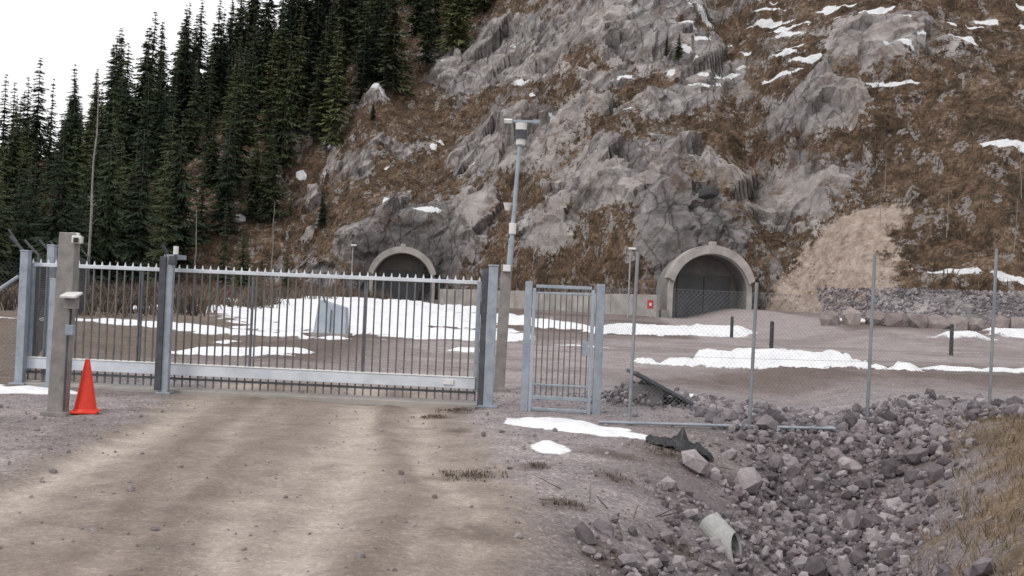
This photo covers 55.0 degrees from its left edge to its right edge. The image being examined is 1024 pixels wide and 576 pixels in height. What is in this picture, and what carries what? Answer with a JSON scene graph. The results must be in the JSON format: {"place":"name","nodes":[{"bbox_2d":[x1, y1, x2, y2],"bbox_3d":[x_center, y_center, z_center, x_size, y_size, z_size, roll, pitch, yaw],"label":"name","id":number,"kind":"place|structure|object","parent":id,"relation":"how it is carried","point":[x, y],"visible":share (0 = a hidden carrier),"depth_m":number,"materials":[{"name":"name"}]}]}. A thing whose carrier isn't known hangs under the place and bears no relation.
{"place":"outdoors","nodes":[
{"label":"outdoors","id":0,"kind":"place"},
{"bbox_2d":[64,297,79,308],"bbox_3d":[-5.633,0.188,12.576,0.150,0.160,0.120,2,-1,0],"label":"intercom box","id":1,"kind":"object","parent":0,"point":[71,303],"depth_m":12.52,"materials":[{"name":"grey metal"}]},
{"bbox_2d":[0,0,309,156],"label":"sky","id":2,"kind":"structure","parent":0,"point":[65,34],"materials":[{"name":"white"}]},
{"bbox_2d":[0,286,1023,575],"bbox_3d":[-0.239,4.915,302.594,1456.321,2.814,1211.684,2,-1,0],"label":"ground","id":3,"kind":"structure","parent":0,"point":[450,538],"depth_m":10.98,"materials":[{"name":"grey gravel"}]},
{"bbox_2d":[0,147,20,286],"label":"spruce tree","id":4,"kind":"object","parent":3,"relation":"on","point":[4,254],"visible":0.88,"depth_m":82.57,"materials":[{"name":"green plant"}]},
{"bbox_2d":[0,229,32,384],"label":"gate post","id":5,"kind":"object","parent":3,"relation":"on","point":[24,276],"visible":0.87,"depth_m":15.88,"materials":[{"name":"metal"}]},
{"bbox_2d":[0,236,89,376],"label":"yard fence","id":6,"kind":"object","parent":3,"relation":"on","point":[42,297],"visible":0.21,"depth_m":19.49,"materials":[{"name":"metal"}]},
{"bbox_2d":[40,278,55,387],"bbox_3d":[-7.393,0.870,15.787,0.200,2.044,0.200,2,-1,0],"label":"gate post","id":7,"kind":"object","parent":3,"relation":"on","point":[51,307],"visible":0.38,"depth_m":15.74,"materials":[{"name":"metal"}]},
{"bbox_2d":[41,244,57,381],"bbox_3d":[-7.651,0.586,16.240,0.240,2.604,0.240,2,-1,0],"label":"gate post","id":8,"kind":"object","parent":3,"relation":"on","point":[52,253],"visible":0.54,"depth_m":16.19,"materials":[{"name":"metal"}]},
{"bbox_2d":[39,410,71,416],"bbox_3d":[-5.853,1.612,12.678,0.340,0.050,0.300,2,-1,0],"label":"base","id":9,"kind":"object","parent":3,"relation":"on","point":[57,414],"visible":0.72,"depth_m":12.53,"materials":[{"name":"grey concrete"}]},
{"bbox_2d":[47,232,80,411],"bbox_3d":[-5.785,0.484,12.692,0.272,2.404,0.160,2,-1,0],"label":"shaft","id":10,"kind":"object","parent":3,"relation":"on","point":[67,265],"visible":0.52,"depth_m":12.62,"materials":[{"name":"grey concrete"}]},
{"bbox_2d":[62,336,68,409],"bbox_3d":[-5.716,1.091,12.590,0.042,0.950,0.028,2,-1,45],"label":"conduit","id":11,"kind":"object","parent":10,"relation":"attached to","point":[65,371],"visible":1,"depth_m":12.58,"materials":[{"name":"metal"}]},
{"bbox_2d":[65,325,74,334],"bbox_3d":[-5.657,0.537,12.591,0.100,0.130,0.070,2,-1,0],"label":"junction box","id":12,"kind":"object","parent":10,"relation":"attached to","point":[69,329],"visible":1,"depth_m":12.56,"materials":[{"name":"metal"}]},
{"bbox_2d":[69,309,71,324],"bbox_3d":[-5.655,0.367,12.599,0.038,0.222,0.024,2,-1,45],"label":"cable","id":13,"kind":"object","parent":10,"relation":"attached to","point":[70,316],"visible":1,"depth_m":12.59,"materials":[{"name":"black plastic"}]},
{"bbox_2d":[60,292,82,297],"bbox_3d":[-5.619,0.088,12.537,0.200,0.081,0.218,2,-1,0],"label":"intercom hood","id":14,"kind":"object","parent":10,"relation":"attached to","point":[71,294],"visible":1,"depth_m":12.49,"materials":[{"name":"white metal"}]},
{"bbox_2d":[71,235,82,243],"bbox_3d":[-5.579,-0.620,12.626,0.120,0.100,0.200,3,-1,-17],"label":"camera housing","id":15,"kind":"object","parent":10,"relation":"attached to","point":[80,239],"visible":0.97,"depth_m":12.54,"materials":[{"name":"white plastic"}]},
{"bbox_2d":[26,122,107,286],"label":"spruce tree","id":16,"kind":"object","parent":3,"relation":"on","point":[52,236],"visible":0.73,"depth_m":79.92,"materials":[{"name":"green plant"}]},
{"bbox_2d":[69,359,101,413],"bbox_3d":[-5.559,1.279,12.842,0.340,0.700,0.340,3,-1,-11],"label":"traffic cone","id":17,"kind":"object","parent":3,"relation":"on","point":[85,402],"visible":0.98,"depth_m":12.76,"materials":[{"name":"orange plastic"}]},
{"bbox_2d":[87,81,98,281],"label":"dead tree trunk","id":18,"kind":"object","parent":3,"relation":"on","point":[91,215],"visible":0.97,"depth_m":77.03,"materials":[{"name":"grey wood"}]},
{"bbox_2d":[114,129,160,291],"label":"spruce tree","id":19,"kind":"object","parent":3,"relation":"on","point":[139,251],"visible":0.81,"depth_m":87.87,"materials":[{"name":"green plant"}]},
{"bbox_2d":[142,150,183,285],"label":"spruce tree","id":20,"kind":"object","parent":3,"relation":"on","point":[161,238],"visible":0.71,"depth_m":83.85,"materials":[{"name":"green plant"}]},
{"bbox_2d":[154,244,185,393],"bbox_3d":[-5.481,0.640,15.675,0.320,2.669,0.490,2,-1,0],"label":"gate post","id":21,"kind":"object","parent":3,"relation":"on","point":[168,262],"visible":0.88,"depth_m":15.55,"materials":[{"name":"metal"}]},
{"bbox_2d":[193,207,196,282],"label":"dead tree trunk","id":22,"kind":"object","parent":3,"relation":"on","point":[196,242],"visible":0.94,"depth_m":90.02,"materials":[{"name":"grey wood"}]},
{"bbox_2d":[0,278,392,317],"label":"roadside scrub","id":23,"kind":"object","parent":3,"relation":"on","point":[13,297],"visible":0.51,"depth_m":50.68,"materials":[{"name":"brown plant"}]},
{"bbox_2d":[211,203,235,285],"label":"spruce tree","id":24,"kind":"object","parent":3,"relation":"on","point":[224,257],"visible":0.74,"depth_m":96.94,"materials":[{"name":"green plant"}]},
{"bbox_2d":[228,226,258,291],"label":"spruce tree","id":25,"kind":"object","parent":3,"relation":"on","point":[244,268],"visible":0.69,"depth_m":92.87,"materials":[{"name":"green plant"}]},
{"bbox_2d":[23,380,477,406],"bbox_3d":[-4.176,1.734,15.898,7.600,0.100,0.500,2,-1,3],"label":"gate rail foundation","id":26,"kind":"object","parent":3,"relation":"on","point":[372,400],"visible":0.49,"depth_m":15.69,"materials":[{"name":"concrete"}]},
{"bbox_2d":[267,201,274,291],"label":"dead tree trunk","id":27,"kind":"object","parent":3,"relation":"on","point":[272,250],"visible":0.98,"depth_m":91.98,"materials":[{"name":"grey wood"}]},
{"bbox_2d":[281,252,294,293],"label":"spruce tree","id":28,"kind":"object","parent":3,"relation":"on","point":[286,268],"visible":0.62,"depth_m":95.95,"materials":[{"name":"green plant"}]},
{"bbox_2d":[311,278,352,336],"bbox_3d":[-6.033,0.652,32.991,1.300,1.941,0.900,2,-1,0],"label":"utility cabinet","id":29,"kind":"object","parent":3,"relation":"on","point":[330,315],"visible":0.75,"depth_m":32.72,"materials":[{"name":"metal"}]},
{"bbox_2d":[350,244,356,288],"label":"yard light","id":30,"kind":"object","parent":3,"relation":"on","point":[352,245],"visible":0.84,"depth_m":92.98,"materials":[{"name":"metal"}]},
{"bbox_2d":[368,244,437,303],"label":"tunnel portal","id":31,"kind":"object","parent":3,"relation":"on","point":[403,260],"visible":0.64,"depth_m":100.17,"materials":[{"name":"concrete"}]},
{"bbox_2d":[385,270,418,300],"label":"door leaf","id":32,"kind":"structure","parent":31,"relation":"in","point":[402,270],"depth_m":100.20,"materials":[{"name":"metal"}]},
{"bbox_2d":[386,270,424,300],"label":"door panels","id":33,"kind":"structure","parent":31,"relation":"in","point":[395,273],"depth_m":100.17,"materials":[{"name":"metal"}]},
{"bbox_2d":[439,289,452,304],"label":"segment","id":34,"kind":"object","parent":3,"relation":"on","point":[442,299],"visible":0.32,"depth_m":93.39,"materials":[{"name":"concrete"}]},
{"bbox_2d":[452,289,466,305],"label":"segment","id":35,"kind":"object","parent":3,"relation":"on","point":[458,300],"visible":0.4,"depth_m":91.41,"materials":[{"name":"concrete"}]},
{"bbox_2d":[467,289,481,305],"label":"segment","id":36,"kind":"object","parent":3,"relation":"on","point":[474,297],"visible":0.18,"depth_m":89.70,"materials":[{"name":"concrete"}]},
{"bbox_2d":[477,265,498,407],"bbox_3d":[-0.358,0.898,15.455,0.340,2.524,0.390,2,-1,0],"label":"gate post","id":37,"kind":"object","parent":3,"relation":"on","point":[488,309],"visible":0.93,"depth_m":15.34,"materials":[{"name":"metal"}]},
{"bbox_2d":[26,259,481,400],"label":"sliding gate","id":38,"kind":"structure","parent":37,"relation":"attached to","point":[268,373],"depth_m":15.84,"materials":[{"name":"metal"}]},
{"bbox_2d":[493,387,508,391],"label":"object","id":39,"kind":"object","parent":3,"relation":"on","point":[505,389],"depth_m":18.02,"materials":[{"name":"grey concrete"}]},
{"bbox_2d":[494,264,511,387],"bbox_3d":[-0.174,0.816,18.191,0.249,2.503,0.160,2,-1,0],"label":"shaft","id":40,"kind":"object","parent":3,"relation":"on","point":[502,330],"visible":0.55,"depth_m":18.11,"materials":[{"name":"grey metal"}]},
{"bbox_2d":[503,265,510,271],"bbox_3d":[-0.095,-0.363,18.086,0.140,0.120,0.120,2,-1,0],"label":"reader hood","id":41,"kind":"object","parent":40,"relation":"attached to","point":[506,268],"visible":1,"depth_m":18.03,"materials":[{"name":"white plastic"}]},
{"bbox_2d":[498,290,514,307],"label":"segment","id":42,"kind":"object","parent":3,"relation":"on","point":[512,298],"visible":0.36,"depth_m":84.91,"materials":[{"name":"concrete"}]},
{"bbox_2d":[504,118,539,276],"bbox_3d":[0.091,-0.733,19.811,0.720,5.362,0.250,2,-1,0],"label":"lamp post","id":43,"kind":"object","parent":3,"relation":"on","point":[521,132],"visible":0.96,"depth_m":19.77,"materials":[{"name":"metal"}]},
{"bbox_2d":[514,291,532,308],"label":"segment","id":44,"kind":"object","parent":3,"relation":"on","point":[519,299],"visible":0.34,"depth_m":83.98,"materials":[{"name":"concrete"}]},
{"bbox_2d":[532,292,548,309],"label":"segment","id":45,"kind":"object","parent":3,"relation":"on","point":[541,300],"visible":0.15,"depth_m":81.51,"materials":[{"name":"concrete"}]},
{"bbox_2d":[411,407,698,575],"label":"dead turf","id":46,"kind":"structure","parent":3,"relation":"on","point":[447,474],"depth_m":9.74,"materials":[{"name":"brown plant"}]},
{"bbox_2d":[550,292,569,310],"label":"segment","id":47,"kind":"object","parent":3,"relation":"on","point":[552,304],"visible":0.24,"depth_m":79.71,"materials":[{"name":"concrete"}]},
{"bbox_2d":[520,281,604,414],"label":"pedestrian gate","id":48,"kind":"structure","parent":3,"relation":"on","point":[527,353],"depth_m":15.09,"materials":[{"name":"metal"}]},
{"bbox_2d":[569,292,589,312],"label":"segment","id":49,"kind":"object","parent":3,"relation":"on","point":[580,302],"visible":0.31,"depth_m":77.70,"materials":[{"name":"concrete"}]},
{"bbox_2d":[589,293,610,313],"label":"segment","id":50,"kind":"object","parent":3,"relation":"on","point":[607,305],"visible":0.36,"depth_m":75.18,"materials":[{"name":"concrete"}]},
{"bbox_2d":[610,294,633,314],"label":"segment","id":51,"kind":"object","parent":3,"relation":"on","point":[616,300],"visible":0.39,"depth_m":73.85,"materials":[{"name":"concrete"}]},
{"bbox_2d":[627,247,635,316],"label":"yard light","id":52,"kind":"object","parent":3,"relation":"on","point":[630,248],"visible":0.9,"depth_m":68.96,"materials":[{"name":"metal"}]},
{"bbox_2d":[536,438,728,547],"bbox_3d":[1.378,2.039,10.392,1.363,0.436,4.667,2,-1,20],"label":"twig debris","id":53,"kind":"object","parent":3,"relation":"on","point":[637,505],"visible":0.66,"depth_m":8.99,"materials":[{"name":"brown plant"}]},
{"bbox_2d":[569,380,696,409],"bbox_3d":[2.078,1.821,17.224,2.372,0.454,2.420,3,-1,-26],"label":"gravel mound","id":54,"kind":"object","parent":3,"relation":"on","point":[638,397],"visible":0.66,"depth_m":16.94,"materials":[{"name":"grey gravel"}]},
{"bbox_2d":[621,381,662,404],"bbox_3d":[2.273,1.875,17.280,0.600,0.400,0.700,2,-1,-6],"label":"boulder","id":55,"kind":"object","parent":3,"relation":"on","point":[643,386],"visible":0.26,"depth_m":16.94,"materials":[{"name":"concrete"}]},
{"bbox_2d":[633,294,659,316],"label":"segment","id":56,"kind":"object","parent":3,"relation":"on","point":[642,304],"visible":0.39,"depth_m":71.69,"materials":[{"name":"concrete"}]},
{"bbox_2d":[647,300,653,317],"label":"hazard sign","id":57,"kind":"object","parent":3,"relation":"on","point":[649,306],"visible":0.84,"depth_m":67.93,"materials":[{"name":"metal"}]},
{"bbox_2d":[626,369,693,405],"bbox_3d":[2.580,1.726,17.181,1.049,0.556,0.800,2,-1,-6],"label":"slab","id":58,"kind":"object","parent":3,"relation":"on","point":[658,385],"depth_m":16.80,"materials":[{"name":"concrete"}]},
{"bbox_2d":[645,427,713,460],"bbox_3d":[2.133,1.970,12.535,0.876,0.400,0.560,2,-1,0],"label":"black plastic sheet","id":59,"kind":"object","parent":3,"relation":"on","point":[681,441],"visible":0.96,"depth_m":12.42,"materials":[{"name":"black plastic"}]},
{"bbox_2d":[656,241,754,317],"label":"tunnel portal","id":60,"kind":"object","parent":3,"relation":"on","point":[713,268],"visible":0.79,"depth_m":74.32,"materials":[{"name":"concrete"}]},
{"bbox_2d":[676,275,729,316],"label":"door leaf","id":61,"kind":"structure","parent":60,"relation":"in","point":[677,275],"depth_m":74.39,"materials":[{"name":"metal"}]},
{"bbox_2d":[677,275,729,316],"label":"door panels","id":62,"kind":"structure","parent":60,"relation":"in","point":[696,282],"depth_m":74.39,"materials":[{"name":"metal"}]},
{"bbox_2d":[699,513,741,562],"bbox_3d":[2.004,2.391,9.285,0.259,0.458,0.534,3,-1,-29],"label":"culvert pipe","id":63,"kind":"object","parent":3,"relation":"on","point":[718,526],"visible":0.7,"depth_m":9.26,"materials":[{"name":"concrete"}]},
{"bbox_2d":[730,316,733,337],"bbox_3d":[9.834,1.790,43.986,0.155,1.040,0.155,2,-1,0],"label":"bollard","id":64,"kind":"object","parent":3,"relation":"on","point":[731,326],"visible":0.77,"depth_m":43.93,"materials":[{"name":"black plastic"}]},
{"bbox_2d":[769,321,773,348],"bbox_3d":[9.185,1.743,34.786,0.155,1.160,0.155,2,-1,0],"label":"bollard","id":65,"kind":"object","parent":3,"relation":"on","point":[771,342],"visible":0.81,"depth_m":34.73,"materials":[{"name":"black plastic"}]},
{"bbox_2d":[574,387,1023,575],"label":"crushed rock","id":66,"kind":"object","parent":3,"relation":"on","point":[848,523],"visible":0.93,"depth_m":12.01,"materials":[{"name":"stone"}]},
{"bbox_2d":[598,249,1023,429],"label":"chain link fence","id":67,"kind":"object","parent":3,"relation":"on","point":[753,352],"visible":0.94,"depth_m":14.46,"materials":[{"name":"metal"}]},
{"bbox_2d":[819,310,839,325],"bbox_3d":[15.847,1.583,48.981,0.870,0.953,0.886,3,-1,-42],"label":"boulder","id":68,"kind":"object","parent":3,"relation":"on","point":[834,318],"visible":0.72,"depth_m":48.70,"materials":[{"name":"grey stone"}]},
{"bbox_2d":[840,306,860,324],"bbox_3d":[16.901,1.553,48.903,0.842,1.287,0.978,2,-1,0],"label":"boulder","id":69,"kind":"object","parent":3,"relation":"on","point":[853,315],"visible":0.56,"depth_m":48.60,"materials":[{"name":"grey stone"}]},
{"bbox_2d":[865,310,884,325],"bbox_3d":[18.052,1.596,48.703,1.127,0.998,0.895,2,-1,36],"label":"boulder","id":70,"kind":"object","parent":3,"relation":"on","point":[880,319],"visible":0.56,"depth_m":48.42,"materials":[{"name":"grey stone"}]},
{"bbox_2d":[883,313,908,326],"bbox_3d":[18.814,1.588,48.686,1.408,0.776,1.310,3,-1,-42],"label":"boulder","id":71,"kind":"object","parent":3,"relation":"on","point":[897,319],"visible":0.69,"depth_m":48.13,"materials":[{"name":"grey stone"}]},
{"bbox_2d":[907,314,927,327],"bbox_3d":[20.045,1.695,48.489,1.070,0.826,1.001,2,-1,12],"label":"boulder","id":72,"kind":"object","parent":3,"relation":"on","point":[916,317],"visible":0.84,"depth_m":48.14,"materials":[{"name":"grey stone"}]},
{"bbox_2d":[928,314,949,328],"bbox_3d":[20.863,1.708,48.390,1.221,0.859,1.060,2,-1,0],"label":"boulder","id":73,"kind":"object","parent":3,"relation":"on","point":[941,325],"visible":0.75,"depth_m":48.06,"materials":[{"name":"grey stone"}]},
{"bbox_2d":[879,405,1023,575],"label":"dry grass","id":74,"kind":"structure","parent":3,"relation":"on","point":[982,421],"depth_m":9.58,"materials":[{"name":"brown plant"}]},
{"bbox_2d":[949,324,953,355],"bbox_3d":[16.531,1.991,36.987,0.155,1.290,0.155,2,-1,0],"label":"bollard","id":75,"kind":"object","parent":3,"relation":"on","point":[952,338],"visible":0.7,"depth_m":36.93,"materials":[{"name":"black plastic"}]},
{"bbox_2d":[947,315,967,329],"bbox_3d":[21.881,1.713,48.338,0.961,0.774,1.048,2,-1,25],"label":"boulder","id":76,"kind":"object","parent":3,"relation":"on","point":[958,325],"visible":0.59,"depth_m":47.93,"materials":[{"name":"grey stone"}]},
{"bbox_2d":[968,318,985,329],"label":"boulder","id":77,"kind":"object","parent":3,"relation":"on","point":[977,321],"visible":0.72,"depth_m":47.91,"materials":[{"name":"grey stone"}]},
{"bbox_2d":[990,314,1009,327],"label":"boulder","id":78,"kind":"object","parent":3,"relation":"on","point":[1002,321],"visible":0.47,"depth_m":47.71,"materials":[{"name":"grey stone"}]},
{"bbox_2d":[1009,317,1023,328],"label":"boulder","id":79,"kind":"object","parent":3,"relation":"on","point":[1016,324],"visible":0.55,"depth_m":47.60,"materials":[{"name":"grey stone"}]},
{"bbox_2d":[3,0,1023,319],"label":"rocky hillside","id":80,"kind":"structure","parent":0,"point":[647,182],"depth_m":87.08,"materials":[{"name":"grey stone"}]},
{"bbox_2d":[0,0,494,290],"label":"spruce forest","id":81,"kind":"object","parent":80,"relation":"on","point":[190,96],"visible":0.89,"depth_m":127.23,"materials":[{"name":"green plant"}]},
{"bbox_2d":[286,189,293,217],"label":"young spruce","id":82,"kind":"object","parent":80,"relation":"on","point":[289,213],"visible":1,"depth_m":113.78,"materials":[{"name":"green plant"}]},
{"bbox_2d":[311,190,328,227],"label":"young spruce","id":83,"kind":"object","parent":80,"relation":"on","point":[322,211],"visible":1,"depth_m":107.27,"materials":[{"name":"green plant"}]},
{"bbox_2d":[367,103,377,119],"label":"young spruce","id":84,"kind":"object","parent":80,"relation":"on","point":[373,116],"visible":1,"depth_m":121.27,"materials":[{"name":"green plant"}]},
{"bbox_2d":[197,0,1023,290],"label":"hillside brush","id":85,"kind":"object","parent":80,"relation":"on","point":[743,163],"visible":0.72,"depth_m":88.25,"materials":[{"name":"brown plant"}]},
{"bbox_2d":[663,35,668,56],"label":"young spruce","id":86,"kind":"object","parent":80,"relation":"on","point":[666,51],"visible":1,"depth_m":98.13,"materials":[{"name":"green plant"}]},
{"bbox_2d":[671,32,685,60],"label":"young spruce","id":87,"kind":"object","parent":80,"relation":"on","point":[679,49],"visible":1,"depth_m":97.32,"materials":[{"name":"green plant"}]},
{"bbox_2d":[698,186,718,199],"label":"rock","id":88,"kind":"object","parent":80,"relation":"on","point":[710,192],"visible":1,"depth_m":75.10,"materials":[{"name":"grey stone"}]},
{"bbox_2d":[774,257,912,312],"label":"scree stones","id":89,"kind":"object","parent":80,"relation":"on","point":[809,291],"visible":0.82,"depth_m":69.33,"materials":[{"name":"beige stone"}]},
{"bbox_2d":[901,167,905,207],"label":"bare sapling","id":90,"kind":"object","parent":80,"relation":"on","point":[903,189],"visible":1,"depth_m":68.77,"materials":[{"name":"grey plant"}]},
{"bbox_2d":[816,286,1023,322],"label":"rubble embankment","id":91,"kind":"structure","parent":80,"relation":"on","point":[841,292],"depth_m":61.63,"materials":[{"name":"stone"}]},
{"bbox_2d":[937,137,944,178],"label":"bare sapling","id":92,"kind":"object","parent":80,"relation":"on","point":[939,159],"visible":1,"depth_m":68.97,"materials":[{"name":"grey plant"}]},
{"bbox_2d":[946,187,953,237],"bbox_3d":[28.933,-5.067,64.894,0.662,3.502,0.644,2,-1,0],"label":"bare sapling","id":93,"kind":"object","parent":80,"relation":"on","point":[947,213],"visible":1,"depth_m":64.85,"materials":[{"name":"grey wood"}]},
{"bbox_2d":[983,187,987,223],"bbox_3d":[30.809,-5.583,63.852,0.384,2.901,0.765,3,-1,-31],"label":"bare sapling","id":94,"kind":"object","parent":80,"relation":"on","point":[984,206],"visible":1,"depth_m":63.97,"materials":[{"name":"grey plant"}]},
{"bbox_2d":[1011,195,1021,253],"bbox_3d":[31.253,-3.901,61.043,0.688,3.963,1.009,2,-1,0],"label":"bare sapling","id":95,"kind":"object","parent":80,"relation":"on","point":[1016,226],"visible":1,"depth_m":60.98,"materials":[{"name":"grey wood"}]},
{"bbox_2d":[1014,152,1023,198],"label":"bare sapling","id":96,"kind":"object","parent":80,"relation":"on","point":[1021,178],"visible":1,"depth_m":64.22,"materials":[{"name":"grey wood"}]}
]}

